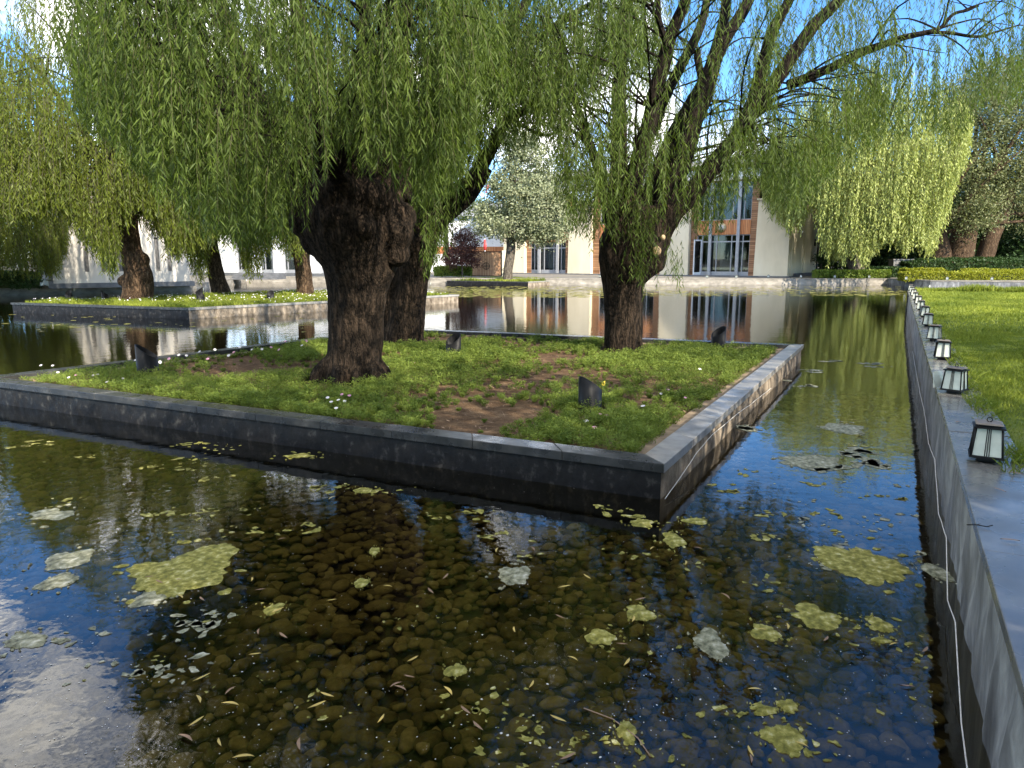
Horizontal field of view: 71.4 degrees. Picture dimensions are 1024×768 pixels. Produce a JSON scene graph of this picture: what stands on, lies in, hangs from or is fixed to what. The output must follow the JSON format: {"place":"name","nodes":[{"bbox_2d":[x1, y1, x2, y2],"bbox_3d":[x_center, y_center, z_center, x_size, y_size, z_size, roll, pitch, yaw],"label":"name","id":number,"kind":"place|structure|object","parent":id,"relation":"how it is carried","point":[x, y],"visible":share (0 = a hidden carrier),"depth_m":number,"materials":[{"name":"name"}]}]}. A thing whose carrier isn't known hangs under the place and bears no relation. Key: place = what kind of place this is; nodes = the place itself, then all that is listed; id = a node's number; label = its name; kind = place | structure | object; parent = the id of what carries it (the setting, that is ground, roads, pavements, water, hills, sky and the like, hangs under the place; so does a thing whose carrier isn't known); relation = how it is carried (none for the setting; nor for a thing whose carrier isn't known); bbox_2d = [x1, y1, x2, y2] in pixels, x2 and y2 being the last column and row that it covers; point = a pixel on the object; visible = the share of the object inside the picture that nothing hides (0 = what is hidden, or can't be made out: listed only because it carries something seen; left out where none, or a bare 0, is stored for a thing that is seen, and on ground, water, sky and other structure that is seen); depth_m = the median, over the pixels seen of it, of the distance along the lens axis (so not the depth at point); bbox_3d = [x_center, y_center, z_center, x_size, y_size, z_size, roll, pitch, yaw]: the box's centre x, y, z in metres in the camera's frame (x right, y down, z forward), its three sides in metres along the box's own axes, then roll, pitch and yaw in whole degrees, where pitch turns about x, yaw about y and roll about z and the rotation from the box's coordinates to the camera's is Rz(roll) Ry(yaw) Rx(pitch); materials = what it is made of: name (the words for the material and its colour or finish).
{"place":"outdoors","nodes":[
{"label":"outdoors","id":0,"kind":"place"},
{"bbox_2d":[25,289,448,306],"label":"planter grass","id":1,"kind":"structure","parent":0,"point":[214,298],"depth_m":33.88,"materials":[{"name":"plant"}]},
{"bbox_2d":[33,289,437,301],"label":"tiny flowers","id":2,"kind":"object","parent":1,"relation":"on","point":[209,296],"visible":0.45,"depth_m":35.38,"materials":[{"name":"white plant"}]},
{"bbox_2d":[0,282,944,378],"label":"water","id":3,"kind":"structure","parent":0,"point":[860,327],"depth_m":28.37,"materials":[{"name":"liquid"}]},
{"bbox_2d":[3,627,56,650],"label":"algae mat","id":4,"kind":"object","parent":3,"relation":"on","point":[21,639],"visible":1,"depth_m":4.72,"materials":[{"name":"plant"}]},
{"bbox_2d":[11,503,78,527],"bbox_3d":[-4.551,1.298,7.006,0.620,0.011,0.555,8,13,40],"label":"algae mat","id":5,"kind":"object","parent":3,"relation":"on","point":[52,514],"visible":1,"depth_m":7.05,"materials":[{"name":"plant"}]},
{"bbox_2d":[25,572,78,594],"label":"algae mat","id":6,"kind":"object","parent":3,"relation":"on","point":[61,580],"visible":1,"depth_m":5.57,"materials":[{"name":"plant"}]},
{"bbox_2d":[21,542,102,570],"bbox_3d":[-3.772,1.463,6.066,0.462,0.013,0.581,0,10,0],"label":"algae mat","id":7,"kind":"object","parent":3,"relation":"on","point":[64,560],"visible":1,"depth_m":5.99,"materials":[{"name":"plant"}]},
{"bbox_2d":[114,591,177,610],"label":"algae mat","id":8,"kind":"object","parent":3,"relation":"on","point":[147,598],"visible":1,"depth_m":5.29,"materials":[{"name":"plant"}]},
{"bbox_2d":[112,538,246,603],"bbox_3d":[-2.685,1.505,5.824,0.970,0.013,1.363,-7,12,-37],"label":"algae mat","id":9,"kind":"object","parent":3,"relation":"on","point":[203,566],"visible":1,"depth_m":5.76,"materials":[{"name":"plant"}]},
{"bbox_2d":[263,601,290,618],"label":"algae mat","id":10,"kind":"object","parent":3,"relation":"on","point":[267,611],"visible":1,"depth_m":5.15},
{"bbox_2d":[270,451,323,459],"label":"algae mat","id":11,"kind":"object","parent":3,"relation":"on","point":[299,455],"visible":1,"depth_m":9.16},
{"bbox_2d":[351,576,372,589],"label":"algae mat","id":12,"kind":"object","parent":3,"relation":"on","point":[360,582],"visible":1,"depth_m":5.56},
{"bbox_2d":[353,485,380,493],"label":"algae mat","id":13,"kind":"object","parent":3,"relation":"on","point":[361,490],"visible":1,"depth_m":7.78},
{"bbox_2d":[2,286,904,331],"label":"duckweed","id":14,"kind":"object","parent":3,"relation":"on","point":[497,294],"visible":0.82,"depth_m":53.50,"materials":[{"name":"plant"}]},
{"bbox_2d":[442,660,470,679],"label":"algae mat","id":15,"kind":"object","parent":3,"relation":"on","point":[456,670],"visible":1,"depth_m":4.38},
{"bbox_2d":[0,360,926,685],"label":"scum scraps","id":16,"kind":"object","parent":3,"relation":"on","point":[212,624],"visible":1,"depth_m":5.81,"materials":[{"name":"plant"}]},
{"bbox_2d":[2,437,932,767],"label":"floating specks","id":17,"kind":"object","parent":3,"relation":"on","point":[472,707],"visible":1,"depth_m":4.11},
{"bbox_2d":[5,419,938,767],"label":"algae scraps","id":18,"kind":"object","parent":3,"relation":"on","point":[605,739],"visible":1,"depth_m":5.05,"materials":[{"name":"plant"}]},
{"bbox_2d":[485,560,533,589],"bbox_3d":[0.013,1.527,5.704,0.344,0.012,0.517,9,13,42],"label":"algae mat","id":19,"kind":"object","parent":3,"relation":"on","point":[512,576],"visible":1,"depth_m":5.70,"materials":[{"name":"plant"}]},
{"bbox_2d":[583,627,625,649],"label":"algae mat","id":20,"kind":"object","parent":3,"relation":"on","point":[598,636],"visible":1,"depth_m":4.76,"materials":[{"name":"plant"}]},
{"bbox_2d":[584,708,650,756],"bbox_3d":[0.579,1.857,3.839,0.066,0.011,0.502,-7,12,-36],"label":"twig","id":21,"kind":"object","parent":3,"relation":"on","point":[620,724],"visible":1,"depth_m":3.88,"materials":[{"name":"wood"}]},
{"bbox_2d":[609,716,642,749],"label":"algae mat","id":22,"kind":"object","parent":3,"relation":"on","point":[625,733],"visible":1,"depth_m":3.81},
{"bbox_2d":[624,598,660,625],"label":"algae mat","id":23,"kind":"object","parent":3,"relation":"on","point":[639,612],"visible":1,"depth_m":5.08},
{"bbox_2d":[620,516,664,528],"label":"algae mat","id":24,"kind":"object","parent":3,"relation":"on","point":[637,522],"visible":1,"depth_m":6.83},
{"bbox_2d":[653,528,686,551],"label":"algae mat","id":25,"kind":"object","parent":3,"relation":"on","point":[672,540],"visible":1,"depth_m":6.39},
{"bbox_2d":[676,516,709,526],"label":"algae mat","id":26,"kind":"object","parent":3,"relation":"on","point":[699,521],"visible":1,"depth_m":6.87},
{"bbox_2d":[687,627,728,661],"bbox_3d":[1.308,1.705,4.690,0.251,0.013,0.431,0,10,0],"label":"algae mat","id":27,"kind":"object","parent":3,"relation":"on","point":[708,642],"visible":1,"depth_m":4.68,"materials":[{"name":"plant"}]},
{"bbox_2d":[745,700,785,715],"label":"algae mat","id":28,"kind":"object","parent":3,"relation":"on","point":[762,710],"visible":1,"depth_m":4.00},
{"bbox_2d":[748,617,792,646],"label":"algae mat","id":29,"kind":"object","parent":3,"relation":"on","point":[770,634],"visible":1,"depth_m":4.81,"materials":[{"name":"plant"}]},
{"bbox_2d":[748,715,807,761],"bbox_3d":[1.425,1.866,3.776,0.300,0.012,0.381,0,10,0],"label":"algae mat","id":30,"kind":"object","parent":3,"relation":"on","point":[782,739],"visible":1,"depth_m":3.76,"materials":[{"name":"plant"}]},
{"bbox_2d":[774,693,799,714],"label":"algae mat","id":31,"kind":"object","parent":3,"relation":"on","point":[789,706],"visible":1,"depth_m":4.03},
{"bbox_2d":[771,453,859,467],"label":"algae mat","id":32,"kind":"object","parent":3,"relation":"on","point":[812,461],"visible":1,"depth_m":8.89,"materials":[{"name":"plant"}]},
{"bbox_2d":[776,602,861,635],"bbox_3d":[2.161,1.644,5.035,0.559,0.013,0.411,6,12,30],"label":"algae mat","id":33,"kind":"object","parent":3,"relation":"on","point":[812,615],"visible":1,"depth_m":5.02,"materials":[{"name":"plant"}]},
{"bbox_2d":[817,421,876,434],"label":"algae mat","id":34,"kind":"object","parent":3,"relation":"on","point":[846,429],"visible":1,"depth_m":10.62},
{"bbox_2d":[806,529,922,593],"bbox_3d":[2.987,1.465,6.052,0.900,0.013,1.161,-4,11,-21],"label":"algae mat","id":35,"kind":"object","parent":3,"relation":"on","point":[866,566],"visible":1,"depth_m":5.89,"materials":[{"name":"plant"}]},
{"bbox_2d":[859,613,899,638],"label":"algae mat","id":36,"kind":"object","parent":3,"relation":"on","point":[879,624],"visible":1,"depth_m":4.93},
{"bbox_2d":[866,634,896,645],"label":"algae mat","id":37,"kind":"object","parent":3,"relation":"on","point":[881,639],"visible":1,"depth_m":4.72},
{"bbox_2d":[909,562,956,584],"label":"algae mat","id":38,"kind":"object","parent":3,"relation":"on","point":[936,571],"visible":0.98,"depth_m":5.75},
{"bbox_2d":[0,349,965,767],"bbox_3d":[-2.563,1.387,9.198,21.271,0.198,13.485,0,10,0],"label":"cobbles","id":39,"kind":"object","parent":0,"point":[320,619],"visible":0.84,"depth_m":5.91,"materials":[{"name":"stone"}]},
{"bbox_2d":[0,283,202,295],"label":"retaining wall","id":40,"kind":"structure","parent":39,"relation":"on","point":[45,290],"depth_m":51.79,"materials":[{"name":"stone"}]},
{"bbox_2d":[10,294,458,318],"bbox_3d":[-13.335,-3.995,37.387,9.994,1.023,19.544,9,13,42],"label":"pond planter","id":41,"kind":"object","parent":39,"relation":"on","point":[164,312],"visible":0.34,"depth_m":31.94,"materials":[{"name":"stone"}]},
{"bbox_2d":[0,0,228,299],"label":"willow tree","id":42,"kind":"object","parent":41,"relation":"on","point":[40,171],"visible":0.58,"depth_m":29.57,"materials":[{"name":"green plant"}]},
{"bbox_2d":[100,52,274,292],"bbox_3d":[-16.954,-12.249,40.305,12.128,15.146,12.039,0,10,0],"label":"willow tree","id":43,"kind":"object","parent":41,"relation":"on","point":[208,260],"visible":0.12,"depth_m":38.12,"materials":[{"name":"green plant"}]},
{"bbox_2d":[251,112,313,294],"bbox_3d":[-11.643,-10.367,39.170,11.069,11.660,11.302,0,10,0],"label":"willow tree","id":44,"kind":"object","parent":41,"relation":"on","point":[299,255],"visible":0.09,"depth_m":39.51,"materials":[{"name":"brown plant"}]},
{"bbox_2d":[199,277,325,289],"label":"retaining wall","id":45,"kind":"structure","parent":39,"relation":"on","point":[206,284],"depth_m":75.74,"materials":[{"name":"stone"}]},
{"bbox_2d":[0,329,803,540],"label":"pond planter","id":46,"kind":"object","parent":39,"relation":"on","point":[461,463],"visible":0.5,"depth_m":9.65,"materials":[{"name":"stone"}]},
{"bbox_2d":[134,344,158,376],"bbox_3d":[-7.050,-0.415,13.776,0.388,0.717,0.388,-3,10,-15],"label":"spotlight","id":47,"kind":"object","parent":46,"relation":"on","point":[146,358],"visible":0.62,"depth_m":13.62,"materials":[{"name":"black metal"}]},
{"bbox_2d":[36,0,517,386],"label":"willow tree","id":48,"kind":"object","parent":46,"relation":"on","point":[349,217],"visible":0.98,"depth_m":8.59,"materials":[{"name":"green plant"}]},
{"bbox_2d":[19,330,777,452],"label":"grass","id":49,"kind":"structure","parent":46,"relation":"on","point":[638,422],"depth_m":12.41,"materials":[{"name":"green plant"}]},
{"bbox_2d":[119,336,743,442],"bbox_3d":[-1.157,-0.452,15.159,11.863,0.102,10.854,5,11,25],"label":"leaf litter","id":50,"kind":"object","parent":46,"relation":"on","point":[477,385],"visible":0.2,"depth_m":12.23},
{"bbox_2d":[222,0,670,342],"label":"willow tree","id":51,"kind":"object","parent":46,"relation":"on","point":[404,314],"visible":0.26,"depth_m":15.71,"materials":[{"name":"green plant"}]},
{"bbox_2d":[446,333,460,353],"bbox_3d":[-1.350,-0.855,16.430,0.347,0.642,0.347,-10,14,-44],"label":"spotlight","id":52,"kind":"object","parent":46,"relation":"on","point":[453,341],"visible":0.52,"depth_m":16.34,"materials":[{"name":"black metal"}]},
{"bbox_2d":[578,376,601,412],"bbox_3d":[1.150,0.190,10.491,0.347,0.642,0.347,-5,11,-28],"label":"spotlight","id":53,"kind":"object","parent":46,"relation":"on","point":[590,391],"visible":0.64,"depth_m":10.34,"materials":[{"name":"black metal"}]},
{"bbox_2d":[665,388,770,498],"bbox_3d":[3.230,0.559,10.380,0.008,0.238,6.871,5,11,28],"label":"cord","id":54,"kind":"object","parent":46,"relation":"attached to","point":[706,441],"visible":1,"depth_m":8.82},
{"bbox_2d":[711,326,725,346],"bbox_3d":[5.190,-1.120,17.907,0.356,0.659,0.356,-5,11,-25],"label":"spotlight","id":55,"kind":"object","parent":46,"relation":"on","point":[718,335],"visible":0.62,"depth_m":17.80,"materials":[{"name":"black metal"}]},
{"bbox_2d":[420,0,1023,352],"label":"willow tree","id":56,"kind":"object","parent":46,"relation":"on","point":[643,213],"visible":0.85,"depth_m":14.87,"materials":[{"name":"green plant"}]},
{"bbox_2d":[447,280,549,285],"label":"pond planter","id":57,"kind":"object","parent":39,"relation":"on","point":[508,283],"visible":0.32,"depth_m":67.78,"materials":[{"name":"stone"}]},
{"bbox_2d":[452,276,558,281],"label":"planter grass","id":58,"kind":"structure","parent":57,"relation":"on","point":[524,279],"depth_m":68.94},
{"bbox_2d":[466,126,577,279],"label":"poplar tree","id":59,"kind":"object","parent":57,"relation":"on","point":[511,195],"visible":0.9,"depth_m":66.67,"materials":[{"name":"plant"}]},
{"bbox_2d":[428,278,887,284],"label":"retaining wall","id":60,"kind":"structure","parent":39,"relation":"on","point":[720,281],"depth_m":68.74,"materials":[{"name":"concrete"}]},
{"bbox_2d":[887,278,1023,288],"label":"retaining wall","id":61,"kind":"structure","parent":39,"relation":"on","point":[931,283],"depth_m":61.47,"materials":[{"name":"stone"}]},
{"bbox_2d":[906,290,1023,767],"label":"stone ledge","id":62,"kind":"object","parent":39,"relation":"on","point":[986,592],"visible":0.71,"depth_m":4.59,"materials":[{"name":"stone"}]},
{"bbox_2d":[918,304,930,316],"bbox_3d":[10.868,-1.929,18.767,0.224,0.338,0.224,6,11,15],"label":"garden lantern","id":63,"kind":"object","parent":62,"relation":"on","point":[924,309],"visible":0.8,"depth_m":18.69,"materials":[{"name":"glass"}]},
{"bbox_2d":[922,312,933,326],"bbox_3d":[9.460,-1.478,16.199,0.224,0.338,0.224,5,11,27],"label":"garden lantern","id":64,"kind":"object","parent":62,"relation":"on","point":[927,319],"visible":0.9,"depth_m":16.13,"materials":[{"name":"glass"}]},
{"bbox_2d":[926,323,942,340],"bbox_3d":[7.940,-0.983,13.382,0.224,0.338,0.224,9,13,42],"label":"garden lantern","id":65,"kind":"object","parent":62,"relation":"on","point":[934,332],"visible":0.94,"depth_m":13.33,"materials":[{"name":"glass"}]},
{"bbox_2d":[913,355,967,767],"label":"cord","id":66,"kind":"object","parent":62,"relation":"attached to","point":[949,604],"visible":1,"depth_m":4.54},
{"bbox_2d":[933,337,951,359],"bbox_3d":[6.580,-0.543,10.880,0.224,0.338,0.224,5,11,26],"label":"garden lantern","id":67,"kind":"object","parent":62,"relation":"on","point":[942,350],"visible":0.98,"depth_m":10.81,"materials":[{"name":"glass"}]},
{"bbox_2d":[933,364,969,393],"bbox_3d":[5.048,-0.071,8.194,0.235,0.338,0.315,-8,13,-37],"label":"garden lantern","id":68,"kind":"object","parent":62,"relation":"on","point":[953,379],"visible":1,"depth_m":8.13,"materials":[{"name":"glass"}]},
{"bbox_2d":[968,417,1006,462],"bbox_3d":[3.620,0.416,5.424,0.224,0.338,0.224,6,12,30],"label":"garden lantern","id":69,"kind":"object","parent":62,"relation":"on","point":[987,441],"visible":1,"depth_m":5.36,"materials":[{"name":"glass"}]},
{"bbox_2d":[0,0,1023,286],"label":"sky","id":70,"kind":"structure","parent":0,"point":[962,28],"materials":[{"name":"blue"}]},
{"bbox_2d":[4,260,1023,285],"bbox_3d":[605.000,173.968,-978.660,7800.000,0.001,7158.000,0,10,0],"label":"ground","id":71,"kind":"structure","parent":0,"point":[514,275],"depth_m":77.44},
{"bbox_2d":[0,270,43,289],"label":"hedge","id":72,"kind":"object","parent":71,"relation":"on","point":[6,281],"visible":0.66,"depth_m":48.09,"materials":[{"name":"green plant"}]},
{"bbox_2d":[0,54,73,280],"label":"willow tree","id":73,"kind":"object","parent":71,"relation":"on","point":[41,249],"visible":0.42,"depth_m":44.90,"materials":[{"name":"green plant"}]},
{"bbox_2d":[42,198,194,288],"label":"white building","id":74,"kind":"structure","parent":71,"relation":"on","point":[80,269],"depth_m":51.53,"materials":[{"name":"paint"}]},
{"bbox_2d":[82,241,88,271],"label":"window","id":75,"kind":"structure","parent":74,"relation":"in","point":[85,255],"depth_m":50.89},
{"bbox_2d":[154,237,159,270],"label":"window","id":76,"kind":"structure","parent":74,"relation":"in","point":[155,240],"depth_m":53.51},
{"bbox_2d":[232,273,285,279],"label":"stone steps","id":77,"kind":"structure","parent":71,"relation":"on","point":[266,276],"depth_m":69.65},
{"bbox_2d":[195,237,324,276],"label":"white building","id":78,"kind":"structure","parent":71,"relation":"on","point":[278,263],"depth_m":80.21,"materials":[{"name":"paint"}]},
{"bbox_2d":[262,247,273,272],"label":"window","id":79,"kind":"structure","parent":78,"relation":"in","point":[268,268],"depth_m":80.31,"materials":[{"name":"grey metal"}]},
{"bbox_2d":[284,243,294,272],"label":"window","id":80,"kind":"structure","parent":78,"relation":"in","point":[289,266],"depth_m":79.40,"materials":[{"name":"grey metal"}]},
{"bbox_2d":[433,265,472,276],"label":"hedge","id":81,"kind":"object","parent":71,"relation":"on","point":[467,271],"visible":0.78,"depth_m":74.12,"materials":[{"name":"green plant"}]},
{"bbox_2d":[438,225,485,274],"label":"purple shrub","id":82,"kind":"object","parent":71,"relation":"on","point":[461,250],"visible":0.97,"depth_m":72.24,"materials":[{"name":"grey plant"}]},
{"bbox_2d":[445,192,485,268],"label":"slender tree","id":83,"kind":"object","parent":71,"relation":"on","point":[464,218],"visible":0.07,"depth_m":74.19,"materials":[{"name":"green plant"}]},
{"bbox_2d":[431,187,503,271],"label":"background house","id":84,"kind":"structure","parent":71,"relation":"on","point":[493,244],"depth_m":102.03,"materials":[{"name":"paint"}]},
{"bbox_2d":[466,250,505,275],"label":"wooden gate","id":85,"kind":"structure","parent":71,"relation":"on","point":[493,262],"depth_m":78.49,"materials":[{"name":"brown wood"}]},
{"bbox_2d":[504,156,819,277],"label":"courtyard building","id":86,"kind":"structure","parent":71,"relation":"on","point":[753,242],"depth_m":78.39,"materials":[{"name":"paint"}]},
{"bbox_2d":[531,243,565,272],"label":"window","id":87,"kind":"structure","parent":86,"relation":"in","point":[552,255],"depth_m":90.70,"materials":[{"name":"grey metal"}]},
{"bbox_2d":[693,240,701,274],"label":"door","id":88,"kind":"structure","parent":86,"relation":"in","point":[698,243],"depth_m":78.73,"materials":[{"name":"glass"}]},
{"bbox_2d":[698,234,749,275],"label":"window","id":89,"kind":"structure","parent":86,"relation":"in","point":[726,251],"depth_m":78.09,"materials":[{"name":"grey metal"}]},
{"bbox_2d":[698,181,752,220],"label":"window","id":90,"kind":"structure","parent":86,"relation":"in","point":[744,204],"depth_m":76.71,"materials":[{"name":"grey glass"}]},
{"bbox_2d":[810,251,831,269],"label":"young tree","id":91,"kind":"object","parent":71,"relation":"on","point":[821,259],"visible":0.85,"depth_m":80.76,"materials":[{"name":"green plant"}]},
{"bbox_2d":[818,170,876,269],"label":"shade tree","id":92,"kind":"object","parent":71,"relation":"on","point":[824,267],"visible":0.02,"depth_m":91.99,"materials":[{"name":"green plant"}]},
{"bbox_2d":[811,269,892,277],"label":"hedge","id":93,"kind":"object","parent":71,"relation":"on","point":[851,273],"visible":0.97,"depth_m":70.41,"materials":[{"name":"green plant"}]},
{"bbox_2d":[758,51,975,269],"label":"willow tree","id":94,"kind":"object","parent":71,"relation":"on","point":[907,206],"visible":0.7,"depth_m":63.53,"materials":[{"name":"green plant"}]},
{"bbox_2d":[864,266,907,277],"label":"hedge","id":95,"kind":"object","parent":71,"relation":"on","point":[895,271],"visible":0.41,"depth_m":73.12,"materials":[{"name":"green plant"}]},
{"bbox_2d":[888,259,912,266],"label":"stone pedestal","id":96,"kind":"object","parent":71,"relation":"on","point":[894,262],"visible":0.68,"depth_m":76.42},
{"bbox_2d":[829,141,991,281],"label":"shade tree","id":97,"kind":"object","parent":71,"relation":"on","point":[884,256],"visible":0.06,"depth_m":87.12,"materials":[{"name":"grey plant"}]},
{"bbox_2d":[899,267,945,271],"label":"hedge","id":98,"kind":"object","parent":71,"relation":"on","point":[923,269],"visible":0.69,"depth_m":68.69,"materials":[{"name":"green plant"}]},
{"bbox_2d":[876,146,1023,263],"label":"shade tree","id":99,"kind":"object","parent":71,"relation":"on","point":[1000,245],"visible":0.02,"depth_m":93.12,"materials":[{"name":"green plant"}]},
{"bbox_2d":[885,256,1023,270],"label":"hedge","id":100,"kind":"object","parent":71,"relation":"on","point":[1010,263],"visible":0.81,"depth_m":74.56,"materials":[{"name":"green plant"}]},
{"bbox_2d":[897,270,1023,282],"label":"hedge","id":101,"kind":"object","parent":71,"relation":"on","point":[914,275],"visible":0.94,"depth_m":64.12,"materials":[{"name":"green plant"}]},
{"bbox_2d":[925,51,1023,262],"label":"grey willow","id":102,"kind":"object","parent":71,"relation":"on","point":[977,209],"visible":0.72,"depth_m":75.15,"materials":[{"name":"brown plant"}]},
{"bbox_2d":[960,267,1023,271],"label":"hedge","id":103,"kind":"object","parent":71,"relation":"on","point":[986,269],"visible":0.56,"depth_m":68.71,"materials":[{"name":"green plant"}]},
{"bbox_2d":[990,180,1023,262],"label":"shade tree","id":104,"kind":"object","parent":71,"relation":"on","point":[1018,242],"visible":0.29,"depth_m":86.08,"materials":[{"name":"green plant"}]},
{"bbox_2d":[917,291,1023,473],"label":"lawn","id":105,"kind":"structure","parent":0,"point":[1018,434],"depth_m":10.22,"materials":[{"name":"plant"}]},
{"bbox_2d":[915,282,1023,291],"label":"lawn grass","id":106,"kind":"structure","parent":105,"relation":"on","point":[975,288],"depth_m":33.45,"materials":[{"name":"plant"}]},
{"bbox_2d":[918,290,1023,332],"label":"lawn grass","id":107,"kind":"structure","parent":0,"point":[973,300],"depth_m":21.87,"materials":[{"name":"plant"}]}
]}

